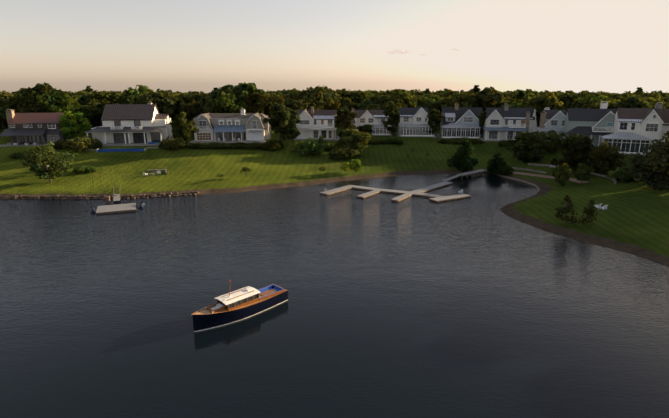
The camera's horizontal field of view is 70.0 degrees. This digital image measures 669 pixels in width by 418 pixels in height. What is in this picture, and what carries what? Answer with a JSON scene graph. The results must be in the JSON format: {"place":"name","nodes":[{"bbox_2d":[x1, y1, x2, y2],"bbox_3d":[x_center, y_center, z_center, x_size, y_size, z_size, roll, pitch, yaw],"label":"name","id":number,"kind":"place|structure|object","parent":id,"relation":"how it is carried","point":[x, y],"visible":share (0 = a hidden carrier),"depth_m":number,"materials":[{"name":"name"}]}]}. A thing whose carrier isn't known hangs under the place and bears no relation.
{"place":"outdoors","nodes":[
{"label":"outdoors","id":0,"kind":"place"},
{"bbox_2d":[0,173,668,417],"bbox_3d":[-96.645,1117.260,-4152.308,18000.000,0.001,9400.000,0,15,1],"label":"lake water","id":1,"kind":"structure","parent":0,"point":[478,303],"depth_m":55.43,"materials":[{"name":"blue liquid"}]},
{"bbox_2d":[191,280,287,332],"bbox_3d":[-10.798,10.105,54.402,3.180,5.050,12.156,14,20,43],"label":"motor yacht","id":2,"kind":"object","parent":1,"relation":"on","point":[238,305],"visible":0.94,"depth_m":53.20,"materials":[{"name":"blue paint"}]},
{"bbox_2d":[89,169,487,214],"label":"docks","id":3,"kind":"object","parent":1,"relation":"on","point":[117,208],"visible":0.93,"depth_m":111.84,"materials":[{"name":"beige wood"}]},
{"bbox_2d":[0,114,668,266],"bbox_3d":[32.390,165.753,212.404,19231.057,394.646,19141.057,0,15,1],"label":"ground","id":4,"kind":"structure","parent":0,"point":[633,218],"depth_m":127.22,"materials":[{"name":"green plant"}]},
{"bbox_2d":[0,105,7,119],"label":"forest tree","id":5,"kind":"object","parent":4,"relation":"on","point":[3,110],"visible":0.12,"depth_m":173.16,"materials":[{"name":"green plant"}]},
{"bbox_2d":[6,88,37,112],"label":"forest tree","id":6,"kind":"object","parent":4,"relation":"on","point":[12,101],"visible":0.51,"depth_m":169.87,"materials":[{"name":"green plant"}]},
{"bbox_2d":[15,99,47,112],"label":"forest tree","id":7,"kind":"object","parent":4,"relation":"on","point":[33,107],"visible":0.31,"depth_m":164.24,"materials":[{"name":"green plant"}]},
{"bbox_2d":[18,146,48,171],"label":"tree","id":8,"kind":"object","parent":4,"relation":"on","point":[24,158],"visible":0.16,"depth_m":124.73,"materials":[{"name":"green plant"}]},
{"bbox_2d":[0,109,71,146],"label":"dark house wood","id":9,"kind":"object","parent":4,"relation":"on","point":[30,129],"visible":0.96,"depth_m":153.23,"materials":[{"name":"brown wood"}]},
{"bbox_2d":[13,82,70,108],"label":"forest tree","id":10,"kind":"object","parent":4,"relation":"on","point":[40,89],"visible":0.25,"depth_m":172.92,"materials":[{"name":"green plant"}]},
{"bbox_2d":[24,141,74,182],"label":"tree","id":11,"kind":"object","parent":4,"relation":"on","point":[37,154],"visible":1,"depth_m":118.40,"materials":[{"name":"green plant"}]},
{"bbox_2d":[35,90,79,113],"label":"forest tree","id":12,"kind":"object","parent":4,"relation":"on","point":[67,102],"visible":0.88,"depth_m":166.43,"materials":[{"name":"green plant"}]},
{"bbox_2d":[51,139,67,148],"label":"garden shrub","id":13,"kind":"object","parent":4,"relation":"on","point":[58,144],"visible":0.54,"depth_m":147.96,"materials":[{"name":"green plant"}]},
{"bbox_2d":[51,98,80,113],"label":"forest tree","id":14,"kind":"object","parent":4,"relation":"on","point":[57,104],"visible":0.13,"depth_m":168.44,"materials":[{"name":"green plant"}]},
{"bbox_2d":[57,111,91,137],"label":"tree","id":15,"kind":"object","parent":4,"relation":"on","point":[73,132],"visible":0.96,"depth_m":153.69,"materials":[{"name":"green plant"}]},
{"bbox_2d":[62,136,96,151],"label":"garden shrub","id":16,"kind":"object","parent":4,"relation":"on","point":[79,144],"visible":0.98,"depth_m":144.88,"materials":[{"name":"green plant"}]},
{"bbox_2d":[72,166,96,172],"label":"garden shrub","id":17,"kind":"object","parent":4,"relation":"on","point":[82,169],"visible":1,"depth_m":128.17,"materials":[{"name":"green plant"}]},
{"bbox_2d":[78,104,98,122],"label":"forest tree","id":18,"kind":"object","parent":4,"relation":"on","point":[85,109],"visible":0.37,"depth_m":176.88,"materials":[{"name":"green plant"}]},
{"bbox_2d":[77,94,100,127],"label":"forest tree","id":19,"kind":"object","parent":4,"relation":"on","point":[84,99],"visible":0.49,"depth_m":184.32,"materials":[{"name":"green plant"}]},
{"bbox_2d":[86,137,102,147],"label":"garden shrub","id":20,"kind":"object","parent":4,"relation":"on","point":[97,142],"visible":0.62,"depth_m":147.53,"materials":[{"name":"green plant"}]},
{"bbox_2d":[87,103,102,125],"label":"forest tree","id":21,"kind":"object","parent":4,"relation":"on","point":[94,110],"visible":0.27,"depth_m":178.20,"materials":[{"name":"green plant"}]},
{"bbox_2d":[0,191,198,199],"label":"shore rocks","id":22,"kind":"object","parent":4,"relation":"on","point":[81,197],"visible":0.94,"depth_m":109.50,"materials":[{"name":"grey stone"}]},
{"bbox_2d":[87,91,122,103],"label":"forest tree","id":23,"kind":"object","parent":4,"relation":"on","point":[104,97],"visible":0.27,"depth_m":187.48,"materials":[{"name":"green plant"}]},
{"bbox_2d":[95,101,116,117],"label":"forest tree","id":24,"kind":"object","parent":4,"relation":"on","point":[101,106],"visible":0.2,"depth_m":177.06,"materials":[{"name":"green plant"}]},
{"bbox_2d":[85,102,172,151],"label":"white farmhouse","id":25,"kind":"object","parent":4,"relation":"on","point":[148,124],"visible":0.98,"depth_m":154.74,"materials":[{"name":"grey wood"}]},
{"bbox_2d":[118,85,152,100],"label":"forest tree","id":26,"kind":"object","parent":4,"relation":"on","point":[132,91],"visible":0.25,"depth_m":195.83,"materials":[{"name":"green plant"}]},
{"bbox_2d":[129,90,153,103],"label":"forest tree","id":27,"kind":"object","parent":4,"relation":"on","point":[134,100],"visible":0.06,"depth_m":175.96,"materials":[{"name":"green plant"}]},
{"bbox_2d":[137,91,182,115],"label":"forest tree","id":28,"kind":"object","parent":4,"relation":"on","point":[158,100],"visible":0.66,"depth_m":170.11,"materials":[{"name":"green plant"}]},
{"bbox_2d":[158,106,177,117],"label":"forest tree","id":29,"kind":"object","parent":4,"relation":"on","point":[169,112],"visible":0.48,"depth_m":170.99,"materials":[{"name":"green plant"}]},
{"bbox_2d":[159,135,185,150],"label":"garden shrub","id":30,"kind":"object","parent":4,"relation":"on","point":[176,144],"visible":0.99,"depth_m":148.17,"materials":[{"name":"green plant"}]},
{"bbox_2d":[170,112,198,143],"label":"garden tree","id":31,"kind":"object","parent":4,"relation":"on","point":[181,128],"visible":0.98,"depth_m":150.33,"materials":[{"name":"green plant"}]},
{"bbox_2d":[171,91,207,131],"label":"forest tree","id":32,"kind":"object","parent":4,"relation":"on","point":[187,105],"visible":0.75,"depth_m":173.29,"materials":[{"name":"green plant"}]},
{"bbox_2d":[190,94,210,106],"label":"forest tree","id":33,"kind":"object","parent":4,"relation":"on","point":[204,98],"visible":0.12,"depth_m":177.76,"materials":[{"name":"green plant"}]},
{"bbox_2d":[201,98,222,113],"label":"forest tree","id":34,"kind":"object","parent":4,"relation":"on","point":[209,105],"visible":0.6,"depth_m":174.52,"materials":[{"name":"green plant"}]},
{"bbox_2d":[209,84,234,99],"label":"forest tree","id":35,"kind":"object","parent":4,"relation":"on","point":[225,90],"visible":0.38,"depth_m":199.01,"materials":[{"name":"green plant"}]},
{"bbox_2d":[213,93,246,112],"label":"forest tree","id":36,"kind":"object","parent":4,"relation":"on","point":[230,103],"visible":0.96,"depth_m":173.38,"materials":[{"name":"green plant"}]},
{"bbox_2d":[190,109,270,142],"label":"house","id":37,"kind":"structure","parent":4,"relation":"on","point":[242,126],"depth_m":161.94,"materials":[{"name":"grey wood"}]},
{"bbox_2d":[231,82,265,102],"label":"forest tree","id":38,"kind":"object","parent":4,"relation":"on","point":[239,90],"visible":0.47,"depth_m":183.24,"materials":[{"name":"green plant"}]},
{"bbox_2d":[242,92,267,112],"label":"forest tree","id":39,"kind":"object","parent":4,"relation":"on","point":[251,98],"visible":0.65,"depth_m":179.39,"materials":[{"name":"green plant"}]},
{"bbox_2d":[252,94,287,117],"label":"forest tree","id":40,"kind":"object","parent":4,"relation":"on","point":[270,100],"visible":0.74,"depth_m":179.83,"materials":[{"name":"green plant"}]},
{"bbox_2d":[263,139,284,151],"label":"garden shrub","id":41,"kind":"object","parent":4,"relation":"on","point":[274,144],"visible":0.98,"depth_m":154.69,"materials":[{"name":"green plant"}]},
{"bbox_2d":[263,102,290,140],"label":"tree","id":42,"kind":"object","parent":4,"relation":"on","point":[280,114],"visible":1,"depth_m":156.70,"materials":[{"name":"green plant"}]},
{"bbox_2d":[286,107,300,143],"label":"tree","id":43,"kind":"object","parent":4,"relation":"on","point":[294,132],"visible":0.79,"depth_m":160.96,"materials":[{"name":"green plant"}]},
{"bbox_2d":[283,99,307,114],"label":"forest tree","id":44,"kind":"object","parent":4,"relation":"on","point":[294,105],"visible":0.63,"depth_m":188.17,"materials":[{"name":"green plant"}]},
{"bbox_2d":[289,89,315,100],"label":"forest tree","id":45,"kind":"object","parent":4,"relation":"on","point":[297,95],"visible":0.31,"depth_m":197.50,"materials":[{"name":"green plant"}]},
{"bbox_2d":[289,137,324,155],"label":"garden shrub","id":46,"kind":"object","parent":4,"relation":"on","point":[307,146],"visible":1,"depth_m":152.02,"materials":[{"name":"green plant"}]},
{"bbox_2d":[299,98,322,109],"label":"forest tree","id":47,"kind":"object","parent":4,"relation":"on","point":[312,103],"visible":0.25,"depth_m":192.28,"materials":[{"name":"green plant"}]},
{"bbox_2d":[290,106,338,140],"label":"house","id":48,"kind":"structure","parent":4,"relation":"on","point":[315,124],"depth_m":171.86,"materials":[{"name":"grey wood"}]},
{"bbox_2d":[307,91,340,109],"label":"forest tree","id":49,"kind":"object","parent":4,"relation":"on","point":[325,102],"visible":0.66,"depth_m":195.68,"materials":[{"name":"green plant"}]},
{"bbox_2d":[306,85,341,106],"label":"forest tree","id":50,"kind":"object","parent":4,"relation":"on","point":[332,94],"visible":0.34,"depth_m":199.85,"materials":[{"name":"green plant"}]},
{"bbox_2d":[321,142,339,150],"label":"garden shrub","id":51,"kind":"object","parent":4,"relation":"on","point":[329,146],"visible":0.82,"depth_m":159.98,"materials":[{"name":"green plant"}]},
{"bbox_2d":[334,105,356,139],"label":"tree","id":52,"kind":"object","parent":4,"relation":"on","point":[347,117],"visible":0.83,"depth_m":165.99,"materials":[{"name":"green plant"}]},
{"bbox_2d":[329,146,361,160],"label":"garden shrub","id":53,"kind":"object","parent":4,"relation":"on","point":[337,153],"visible":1,"depth_m":151.21,"materials":[{"name":"green plant"}]},
{"bbox_2d":[340,97,355,109],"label":"forest tree","id":54,"kind":"object","parent":4,"relation":"on","point":[348,103],"visible":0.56,"depth_m":202.98,"materials":[{"name":"green plant"}]},
{"bbox_2d":[335,128,370,150],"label":"garden tree","id":55,"kind":"object","parent":4,"relation":"on","point":[358,137],"visible":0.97,"depth_m":156.09,"materials":[{"name":"green plant"}]},
{"bbox_2d":[349,159,360,173],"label":"garden tree light","id":56,"kind":"object","parent":4,"relation":"on","point":[356,165],"visible":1,"depth_m":134.05,"materials":[{"name":"green plant"}]},
{"bbox_2d":[338,88,372,103],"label":"forest tree","id":57,"kind":"object","parent":4,"relation":"on","point":[359,96],"visible":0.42,"depth_m":210.18,"materials":[{"name":"green plant"}]},
{"bbox_2d":[354,99,374,109],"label":"forest tree","id":58,"kind":"object","parent":4,"relation":"on","point":[362,105],"visible":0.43,"depth_m":203.57,"materials":[{"name":"green plant"}]},
{"bbox_2d":[356,124,372,133],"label":"garden tree","id":59,"kind":"object","parent":4,"relation":"on","point":[366,128],"visible":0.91,"depth_m":179.26,"materials":[{"name":"green plant"}]},
{"bbox_2d":[351,108,391,135],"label":"house","id":60,"kind":"structure","parent":4,"relation":"on","point":[375,118],"depth_m":183.07,"materials":[{"name":"grey wood"}]},
{"bbox_2d":[364,104,381,109],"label":"forest tree","id":61,"kind":"object","parent":4,"relation":"on","point":[373,107],"visible":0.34,"depth_m":199.41,"materials":[{"name":"green plant"}]},
{"bbox_2d":[143,165,607,209],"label":"outdoor furniture","id":62,"kind":"object","parent":4,"relation":"on","point":[554,166],"visible":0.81,"depth_m":126.53,"materials":[{"name":"white"}]},
{"bbox_2d":[147,163,616,194],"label":"garden walls and paths","id":63,"kind":"structure","parent":4,"relation":"on","point":[552,177],"depth_m":130.68,"materials":[{"name":"stone"}]},
{"bbox_2d":[383,104,399,135],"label":"tree","id":64,"kind":"object","parent":4,"relation":"on","point":[391,120],"visible":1,"depth_m":177.72,"materials":[{"name":"green plant"}]},
{"bbox_2d":[382,101,400,115],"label":"forest tree","id":65,"kind":"object","parent":4,"relation":"on","point":[387,106],"visible":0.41,"depth_m":197.36,"materials":[{"name":"green plant"}]},
{"bbox_2d":[381,98,407,123],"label":"forest tree","id":66,"kind":"object","parent":4,"relation":"on","point":[403,103],"visible":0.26,"depth_m":204.41,"materials":[{"name":"green plant"}]},
{"bbox_2d":[384,88,414,107],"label":"forest tree","id":67,"kind":"object","parent":4,"relation":"on","point":[397,95],"visible":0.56,"depth_m":207.14,"materials":[{"name":"green plant"}]},
{"bbox_2d":[396,106,436,137],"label":"house","id":68,"kind":"structure","parent":4,"relation":"on","point":[413,122],"depth_m":181.71,"materials":[{"name":"grey wood"}]},
{"bbox_2d":[405,93,427,107],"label":"forest tree","id":69,"kind":"object","parent":4,"relation":"on","point":[418,101],"visible":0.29,"depth_m":211.14,"materials":[{"name":"green plant"}]},
{"bbox_2d":[420,98,436,106],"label":"forest tree","id":70,"kind":"object","parent":4,"relation":"on","point":[427,101],"visible":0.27,"depth_m":212.80,"materials":[{"name":"green plant"}]},
{"bbox_2d":[427,108,444,133],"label":"tree","id":71,"kind":"object","parent":4,"relation":"on","point":[431,120],"visible":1,"depth_m":178.44,"materials":[{"name":"green plant"}]},
{"bbox_2d":[433,102,442,123],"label":"forest tree","id":72,"kind":"object","parent":4,"relation":"on","point":[436,105],"visible":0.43,"depth_m":207.46,"materials":[{"name":"green plant"}]},
{"bbox_2d":[441,89,459,97],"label":"forest tree","id":73,"kind":"object","parent":4,"relation":"on","point":[448,94],"visible":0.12,"depth_m":256.16,"materials":[{"name":"green plant"}]},
{"bbox_2d":[441,94,471,107],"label":"forest tree","id":74,"kind":"object","parent":4,"relation":"on","point":[453,100],"visible":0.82,"depth_m":197.97,"materials":[{"name":"green plant"}]},
{"bbox_2d":[441,91,475,106],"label":"forest tree","id":75,"kind":"object","parent":4,"relation":"on","point":[462,93],"visible":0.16,"depth_m":201.91,"materials":[{"name":"green plant"}]},
{"bbox_2d":[435,103,484,138],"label":"house","id":76,"kind":"structure","parent":4,"relation":"on","point":[457,121],"depth_m":179.78,"materials":[{"name":"white wood"}]},
{"bbox_2d":[450,137,471,143],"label":"garden shrub","id":77,"kind":"object","parent":4,"relation":"on","point":[454,141],"visible":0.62,"depth_m":173.33,"materials":[{"name":"green plant"}]},
{"bbox_2d":[447,138,478,172],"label":"tree","id":78,"kind":"object","parent":4,"relation":"on","point":[461,160],"visible":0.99,"depth_m":138.82,"materials":[{"name":"green plant"}]},
{"bbox_2d":[478,111,486,136],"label":"tree","id":79,"kind":"object","parent":4,"relation":"on","point":[481,118],"visible":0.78,"depth_m":178.66,"materials":[{"name":"green plant"}]},
{"bbox_2d":[468,86,508,106],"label":"forest tree","id":80,"kind":"object","parent":4,"relation":"on","point":[488,96],"visible":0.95,"depth_m":199.04,"materials":[{"name":"green plant"}]},
{"bbox_2d":[484,152,513,175],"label":"tree","id":81,"kind":"object","parent":4,"relation":"on","point":[497,165],"visible":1,"depth_m":135.22,"materials":[{"name":"green plant"}]},
{"bbox_2d":[481,104,537,141],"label":"house","id":82,"kind":"structure","parent":4,"relation":"on","point":[504,123],"depth_m":173.56,"materials":[{"name":"wood"}]},
{"bbox_2d":[508,100,524,107],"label":"forest tree","id":83,"kind":"object","parent":4,"relation":"on","point":[517,105],"visible":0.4,"depth_m":187.13,"materials":[{"name":"green plant"}]},
{"bbox_2d":[516,90,524,100],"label":"forest tree","id":84,"kind":"object","parent":4,"relation":"on","point":[520,95],"visible":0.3,"depth_m":213.73,"materials":[{"name":"green plant"}]},
{"bbox_2d":[509,92,534,99],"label":"forest tree","id":85,"kind":"object","parent":4,"relation":"on","point":[513,97],"visible":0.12,"depth_m":232.55,"materials":[{"name":"green plant"}]},
{"bbox_2d":[504,131,553,162],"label":"tree","id":86,"kind":"object","parent":4,"relation":"on","point":[533,148],"visible":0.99,"depth_m":146.28,"materials":[{"name":"green plant"}]},
{"bbox_2d":[522,92,566,115],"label":"forest tree","id":87,"kind":"object","parent":4,"relation":"on","point":[539,104],"visible":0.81,"depth_m":178.59,"materials":[{"name":"green plant"}]},
{"bbox_2d":[537,108,565,140],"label":"house","id":88,"kind":"structure","parent":4,"relation":"on","point":[552,120],"depth_m":165.38,"materials":[{"name":"grey wood"}]},
{"bbox_2d":[540,130,565,152],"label":"garden tree","id":89,"kind":"object","parent":4,"relation":"on","point":[552,135],"visible":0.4,"depth_m":152.97,"materials":[{"name":"green plant"}]},
{"bbox_2d":[551,163,571,186],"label":"garden tree","id":90,"kind":"object","parent":4,"relation":"on","point":[565,173],"visible":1,"depth_m":115.93,"materials":[{"name":"green plant"}]},
{"bbox_2d":[554,195,580,226],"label":"garden tree","id":91,"kind":"object","parent":4,"relation":"on","point":[567,209],"visible":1,"depth_m":84.64,"materials":[{"name":"green plant"}]},
{"bbox_2d":[556,91,587,109],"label":"forest tree","id":92,"kind":"object","parent":4,"relation":"on","point":[567,99],"visible":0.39,"depth_m":185.94,"materials":[{"name":"green plant"}]},
{"bbox_2d":[550,133,596,168],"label":"tree","id":93,"kind":"object","parent":4,"relation":"on","point":[575,149],"visible":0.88,"depth_m":131.59,"materials":[{"name":"green plant"}]},
{"bbox_2d":[570,95,596,107],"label":"forest tree","id":94,"kind":"object","parent":4,"relation":"on","point":[579,100],"visible":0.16,"depth_m":178.04,"materials":[{"name":"green plant"}]},
{"bbox_2d":[575,163,594,183],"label":"garden tree","id":95,"kind":"object","parent":4,"relation":"on","point":[580,173],"visible":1,"depth_m":119.86,"materials":[{"name":"green plant"}]},
{"bbox_2d":[578,199,597,226],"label":"garden tree","id":96,"kind":"object","parent":4,"relation":"on","point":[587,211],"visible":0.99,"depth_m":84.26,"materials":[{"name":"green plant"}]},
{"bbox_2d":[563,102,615,146],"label":"house","id":97,"kind":"structure","parent":4,"relation":"on","point":[595,124],"depth_m":154.73,"materials":[{"name":"grey stone"}]},
{"bbox_2d":[584,101,613,108],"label":"forest tree","id":98,"kind":"object","parent":4,"relation":"on","point":[593,106],"visible":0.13,"depth_m":164.04,"materials":[{"name":"green plant"}]},
{"bbox_2d":[590,96,619,103],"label":"forest tree","id":99,"kind":"object","parent":4,"relation":"on","point":[602,100],"visible":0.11,"depth_m":171.28,"materials":[{"name":"green plant"}]},
{"bbox_2d":[584,141,629,173],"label":"tree","id":100,"kind":"object","parent":4,"relation":"on","point":[603,158],"visible":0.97,"depth_m":125.38,"materials":[{"name":"green plant"}]},
{"bbox_2d":[606,167,622,179],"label":"garden shrub","id":101,"kind":"object","parent":4,"relation":"on","point":[610,173],"visible":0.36,"depth_m":122.25,"materials":[{"name":"green plant"}]},
{"bbox_2d":[614,166,638,181],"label":"garden shrub","id":102,"kind":"object","parent":4,"relation":"on","point":[620,175],"visible":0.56,"depth_m":118.07,"materials":[{"name":"green plant"}]},
{"bbox_2d":[613,96,654,108],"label":"forest tree","id":103,"kind":"object","parent":4,"relation":"on","point":[633,102],"visible":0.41,"depth_m":156.02,"materials":[{"name":"green plant"}]},
{"bbox_2d":[601,102,668,155],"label":"white house","id":104,"kind":"structure","parent":4,"relation":"on","point":[636,130],"depth_m":141.50,"materials":[{"name":"grey wood"}]},
{"bbox_2d":[621,135,668,189],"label":"tree","id":105,"kind":"object","parent":4,"relation":"on","point":[656,175],"visible":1,"depth_m":107.02,"materials":[{"name":"green plant"}]},
{"bbox_2d":[638,97,665,104],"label":"forest tree","id":106,"kind":"object","parent":4,"relation":"on","point":[652,100],"visible":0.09,"depth_m":171.74,"materials":[{"name":"green plant"}]},
{"bbox_2d":[0,0,668,93],"label":"sky","id":107,"kind":"structure","parent":0,"point":[612,46],"materials":[{"name":"beige"}]},
{"bbox_2d":[387,49,411,53],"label":"cloud","id":108,"kind":"structure","parent":0,"point":[399,51],"depth_m":3002.71,"materials":[{"name":"white"}]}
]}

